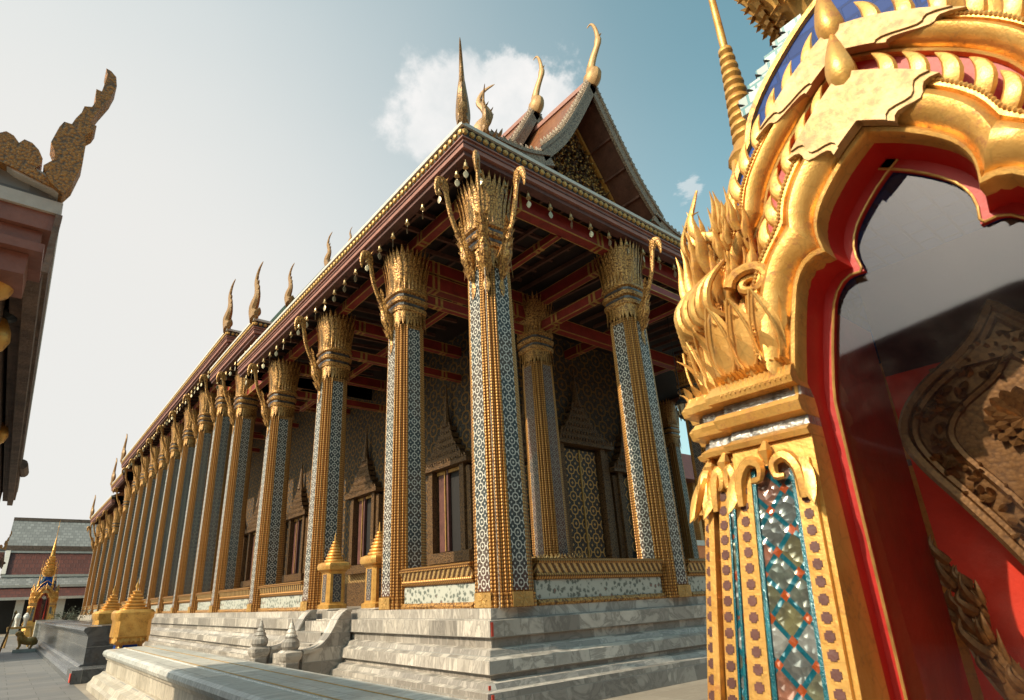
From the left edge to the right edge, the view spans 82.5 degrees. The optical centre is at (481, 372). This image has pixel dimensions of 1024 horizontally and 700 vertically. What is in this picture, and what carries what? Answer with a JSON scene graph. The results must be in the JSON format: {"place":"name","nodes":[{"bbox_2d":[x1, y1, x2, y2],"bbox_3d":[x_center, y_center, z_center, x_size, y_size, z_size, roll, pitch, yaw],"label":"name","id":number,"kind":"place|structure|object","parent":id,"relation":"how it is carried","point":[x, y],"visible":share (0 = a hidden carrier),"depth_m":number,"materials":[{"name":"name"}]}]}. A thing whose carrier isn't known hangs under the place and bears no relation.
{"place":"outdoors","nodes":[
{"label":"outdoors","id":0,"kind":"place"},
{"bbox_2d":[38,599,43,619],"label":"boundary stone","id":1,"kind":"object","parent":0,"point":[40,612],"visible":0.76,"depth_m":41.59,"materials":[{"name":"brown stone"}]},
{"bbox_2d":[0,636,89,699],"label":"courtyard paving","id":2,"kind":"structure","parent":0,"point":[34,675],"depth_m":14.40,"materials":[{"name":"grey stone"}]},
{"bbox_2d":[0,531,11,568],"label":"side hall","id":3,"kind":"structure","parent":2,"relation":"on","point":[2,554],"depth_m":21.60,"materials":[{"name":"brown wood"}]},
{"bbox_2d":[0,610,16,651],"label":"leaning pole","id":4,"kind":"object","parent":2,"relation":"on","point":[5,637],"visible":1,"depth_m":24.20,"materials":[{"name":"brown wood"}]},
{"bbox_2d":[2,626,32,647],"bbox_3d":[-23.487,13.389,29.515,1.079,0.965,0.600,13,-26,-35],"label":"altar table","id":5,"kind":"object","parent":2,"relation":"on","point":[21,627],"visible":0.79,"depth_m":29.44,"materials":[{"name":"gold metal"}]},
{"bbox_2d":[14,613,21,626],"bbox_3d":[-23.670,12.595,29.695,0.290,0.659,0.290,13,-26,-35],"label":"urn","id":6,"kind":"object","parent":5,"relation":"on","point":[18,616],"visible":0.96,"depth_m":29.62,"materials":[{"name":"white ceramic"}]},
{"bbox_2d":[23,612,29,625],"bbox_3d":[-23.392,12.661,29.898,0.290,0.659,0.290,13,-26,-35],"label":"urn","id":7,"kind":"object","parent":5,"relation":"on","point":[26,616],"visible":0.99,"depth_m":29.83,"materials":[{"name":"white ceramic"}]},
{"bbox_2d":[12,630,37,652],"bbox_3d":[-20.005,11.778,25.570,0.874,0.868,0.800,13,-26,-35],"label":"lion statue","id":8,"kind":"object","parent":2,"relation":"on","point":[22,638],"visible":1,"depth_m":25.43,"materials":[{"name":"gold metal"}]},
{"bbox_2d":[29,619,113,684],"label":"boundary wall","id":9,"kind":"structure","parent":2,"relation":"on","point":[69,652],"depth_m":15.64,"materials":[{"name":"grey stone"}]},
{"bbox_2d":[92,587,121,624],"bbox_3d":[-10.523,7.144,16.401,0.915,2.217,0.915,13,-26,-35],"label":"gate post","id":10,"kind":"object","parent":9,"relation":"on","point":[102,616],"visible":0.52,"depth_m":16.26,"materials":[{"name":"gold metal"}]},
{"bbox_2d":[0,517,96,633],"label":"hall","id":11,"kind":"structure","parent":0,"point":[29,548],"depth_m":55.77,"materials":[{"name":"grey tile"}]},
{"bbox_2d":[0,68,116,505],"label":"side hall","id":12,"kind":"structure","parent":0,"point":[33,197],"depth_m":2.40,"materials":[{"name":"brown wood"}]},
{"bbox_2d":[0,415,8,443],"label":"eave lamp","id":13,"kind":"object","parent":12,"relation":"attached to","point":[4,431],"visible":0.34,"depth_m":4.48,"materials":[{"name":"gold metal"}]},
{"bbox_2d":[0,282,13,300],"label":"eave lamp","id":14,"kind":"object","parent":12,"relation":"attached to","point":[6,291],"visible":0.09,"depth_m":2.32,"materials":[{"name":"gold metal"}]},
{"bbox_2d":[0,308,17,351],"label":"eave lamp","id":15,"kind":"object","parent":12,"relation":"attached to","point":[5,331],"visible":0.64,"depth_m":2.82,"materials":[{"name":"gold metal"}]},
{"bbox_2d":[0,634,707,699],"bbox_3d":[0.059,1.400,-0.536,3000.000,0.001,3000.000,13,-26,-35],"label":"ground","id":16,"kind":"structure","parent":0,"point":[696,690],"depth_m":8.93,"materials":[{"name":"grey stone"}]},
{"bbox_2d":[21,524,59,636],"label":"shrine pavilion","id":17,"kind":"structure","parent":16,"relation":"on","point":[48,588],"depth_m":41.71,"materials":[{"name":"gold metal"}]},
{"bbox_2d":[48,604,82,619],"bbox_3d":[-25.916,15.448,36.182,1.407,2.067,1.804,-15,-24,29],"label":"potted shrub","id":18,"kind":"object","parent":16,"relation":"on","point":[58,615],"visible":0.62,"depth_m":36.02,"materials":[{"name":"green plant"}]},
{"bbox_2d":[66,607,91,620],"bbox_3d":[-24.786,15.280,35.545,1.723,1.838,1.083,-7,-21,12],"label":"potted shrub","id":19,"kind":"object","parent":16,"relation":"on","point":[74,615],"visible":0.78,"depth_m":35.76,"materials":[{"name":"green plant"}]},
{"bbox_2d":[86,645,464,699],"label":"boundary wall","id":20,"kind":"structure","parent":16,"relation":"on","point":[157,672],"depth_m":7.18,"materials":[{"name":"stone"}]},
{"bbox_2d":[104,579,154,670],"bbox_3d":[-8.183,5.965,13.581,0.915,2.217,0.915,13,-26,-35],"label":"gate post","id":21,"kind":"object","parent":20,"relation":"on","point":[132,617],"visible":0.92,"depth_m":13.36,"materials":[{"name":"gold metal"}]},
{"bbox_2d":[76,23,706,699],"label":"temple hall","id":22,"kind":"structure","parent":16,"relation":"on","point":[436,449],"depth_m":14.82,"materials":[{"name":"stone"}]},
{"bbox_2d":[239,521,248,587],"bbox_3d":[-14.428,9.736,34.462,0.453,5.690,2.600,13,-26,-35],"label":"window","id":23,"kind":"structure","parent":22,"relation":"in","point":[245,535],"depth_m":33.23,"materials":[{"name":"red wood"}]},
{"bbox_2d":[240,482,260,586],"bbox_3d":[-12.483,8.757,32.118,0.453,5.690,2.600,13,-26,-35],"label":"window","id":24,"kind":"structure","parent":22,"relation":"in","point":[251,530],"depth_m":32.24,"materials":[{"name":"red wood"}]},
{"bbox_2d":[282,521,288,575],"bbox_3d":[-10.599,7.807,29.846,0.453,5.690,2.600,13,-26,-35],"label":"window","id":25,"kind":"structure","parent":22,"relation":"in","point":[286,521],"depth_m":28.66,"materials":[{"name":"red wood"}]},
{"bbox_2d":[281,459,308,582],"bbox_3d":[-8.714,6.858,27.575,0.453,5.690,2.600,13,-26,-35],"label":"window","id":26,"kind":"structure","parent":22,"relation":"in","point":[297,518],"depth_m":27.37,"materials":[{"name":"red wood"}]},
{"bbox_2d":[332,289,336,301],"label":"eave bell","id":27,"kind":"object","parent":22,"relation":"hanging from","point":[334,297],"visible":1,"depth_m":15.27,"materials":[{"name":"gold metal"}]},
{"bbox_2d":[343,279,346,291],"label":"eave bell","id":28,"kind":"object","parent":22,"relation":"hanging from","point":[344,287],"visible":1,"depth_m":14.81,"materials":[{"name":"gold metal"}]},
{"bbox_2d":[354,269,357,281],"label":"eave bell","id":29,"kind":"object","parent":22,"relation":"hanging from","point":[355,274],"visible":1,"depth_m":14.36,"materials":[{"name":"gold metal"}]},
{"bbox_2d":[345,427,383,574],"bbox_3d":[-4.581,4.776,22.593,0.453,5.690,2.600,13,-26,-35],"label":"window","id":30,"kind":"structure","parent":22,"relation":"in","point":[366,505],"depth_m":22.42,"materials":[{"name":"red wood"}]},
{"bbox_2d":[377,245,381,259],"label":"eave bell","id":31,"kind":"object","parent":22,"relation":"hanging from","point":[379,254],"visible":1,"depth_m":13.46,"materials":[{"name":"gold metal"}]},
{"bbox_2d":[405,217,409,233],"bbox_3d":[-1.605,-3.184,12.570,0.105,0.430,0.110,-18,-26,35],"label":"eave bell","id":32,"kind":"object","parent":22,"relation":"hanging from","point":[407,223],"visible":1,"depth_m":12.56,"materials":[{"name":"gold metal"}]},
{"bbox_2d":[420,202,424,218],"bbox_3d":[-1.228,-3.374,12.116,0.110,0.430,0.105,3,-22,-14],"label":"eave bell","id":33,"kind":"object","parent":22,"relation":"hanging from","point":[422,208],"visible":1,"depth_m":12.11,"materials":[{"name":"gold metal"}]},
{"bbox_2d":[437,188,441,203],"bbox_3d":[-0.851,-3.564,11.661,0.110,0.430,0.108,13,-26,-36],"label":"eave bell","id":34,"kind":"object","parent":22,"relation":"hanging from","point":[439,197],"visible":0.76,"depth_m":11.63,"materials":[{"name":"gold metal"}]},
{"bbox_2d":[425,386,474,565],"bbox_3d":[-1.117,3.030,18.417,0.453,5.690,2.600,13,-26,-35],"label":"window","id":35,"kind":"structure","parent":22,"relation":"in","point":[450,521],"depth_m":18.13,"materials":[{"name":"red wood"}]},
{"bbox_2d":[454,168,459,186],"bbox_3d":[-0.474,-3.754,11.207,0.110,0.430,0.105,-15,-24,30],"label":"eave bell","id":36,"kind":"object","parent":22,"relation":"hanging from","point":[457,183],"visible":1,"depth_m":11.18,"materials":[{"name":"gold metal"}]},
{"bbox_2d":[463,159,468,177],"bbox_3d":[-0.299,-3.814,10.900,0.105,0.430,0.110,13,-26,-35],"label":"eave bell","id":37,"kind":"object","parent":22,"relation":"hanging from","point":[465,168],"visible":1,"depth_m":10.87,"materials":[{"name":"gold metal"}]},
{"bbox_2d":[479,169,482,184],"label":"eave bell","id":38,"kind":"object","parent":22,"relation":"hanging from","point":[481,175],"visible":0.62,"depth_m":11.16,"materials":[{"name":"gold metal"}]},
{"bbox_2d":[521,375,532,556],"bbox_3d":[1.447,2.744,17.324,2.000,5.940,0.453,13,-26,-35],"label":"door","id":39,"kind":"structure","parent":22,"relation":"in","point":[522,411],"depth_m":17.27,"materials":[{"name":"brown wood"}]},
{"bbox_2d":[526,191,530,207],"bbox_3d":[0.955,-3.545,11.910,0.105,0.430,0.110,-16,-25,32],"label":"eave bell","id":40,"kind":"object","parent":22,"relation":"hanging from","point":[528,198],"visible":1,"depth_m":11.88,"materials":[{"name":"gold metal"}]},
{"bbox_2d":[548,201,552,217],"bbox_3d":[1.447,-3.429,12.269,0.105,0.430,0.110,-7,-21,12],"label":"eave bell","id":41,"kind":"object","parent":22,"relation":"hanging from","point":[550,208],"visible":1,"depth_m":12.25,"materials":[{"name":"gold metal"}]},
{"bbox_2d":[569,212,572,227],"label":"eave bell","id":42,"kind":"object","parent":22,"relation":"hanging from","point":[570,217],"visible":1,"depth_m":12.61,"materials":[{"name":"gold metal"}]},
{"bbox_2d":[558,367,619,557],"bbox_3d":[3.261,2.944,18.746,2.800,6.840,0.453,13,-26,-35],"label":"door","id":43,"kind":"structure","parent":22,"relation":"in","point":[585,465],"depth_m":18.67,"materials":[{"name":"gold metal"}]},
{"bbox_2d":[588,221,593,237],"bbox_3d":[2.430,-3.195,12.988,0.105,0.430,0.110,-1,-21,-3],"label":"eave bell","id":44,"kind":"object","parent":22,"relation":"hanging from","point":[591,233],"visible":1,"depth_m":12.96,"materials":[{"name":"gold metal"}]},
{"bbox_2d":[607,231,610,245],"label":"eave bell","id":45,"kind":"object","parent":22,"relation":"hanging from","point":[609,237],"visible":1,"depth_m":13.33,"materials":[{"name":"gold metal"}]},
{"bbox_2d":[609,400,637,557],"bbox_3d":[5.095,3.610,19.989,2.000,5.940,0.453,13,-26,-35],"label":"door","id":46,"kind":"structure","parent":22,"relation":"in","point":[618,468],"depth_m":19.40,"materials":[{"name":"brown wood"}]},
{"bbox_2d":[641,247,645,262],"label":"eave bell","id":47,"kind":"object","parent":22,"relation":"hanging from","point":[643,253],"visible":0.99,"depth_m":14.05,"materials":[{"name":"gold metal"}]},
{"bbox_2d":[657,257,660,269],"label":"eave bell","id":48,"kind":"object","parent":22,"relation":"hanging from","point":[658,260],"visible":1,"depth_m":14.41,"materials":[{"name":"gold metal"}]},
{"bbox_2d":[672,264,676,276],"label":"eave bell","id":49,"kind":"object","parent":22,"relation":"hanging from","point":[674,269],"visible":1,"depth_m":14.76,"materials":[{"name":"gold metal"}]},
{"bbox_2d":[664,301,686,420],"bbox_3d":[5.607,-0.398,16.965,0.370,3.780,0.370,13,-26,-35],"label":"hanging lantern","id":50,"kind":"object","parent":22,"relation":"hanging from","point":[680,403],"visible":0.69,"depth_m":16.39,"materials":[{"name":"metal"}]},
{"bbox_2d":[674,0,1023,699],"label":"shrine pavilion","id":51,"kind":"structure","parent":16,"relation":"on","point":[853,259],"depth_m":1.63,"materials":[{"name":"gold metal"}]},
{"bbox_2d":[898,299,1023,699],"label":"boundary stone","id":52,"kind":"object","parent":51,"relation":"on","point":[961,425],"visible":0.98,"depth_m":1.75,"materials":[{"name":"brown stone"}]},
{"bbox_2d":[0,0,772,576],"label":"sky","id":53,"kind":"structure","parent":0,"point":[234,137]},
{"bbox_2d":[681,453,704,558],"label":"side building","id":54,"kind":"structure","parent":0,"point":[689,473],"depth_m":58.81,"materials":[{"name":"grey stone"}]}
]}

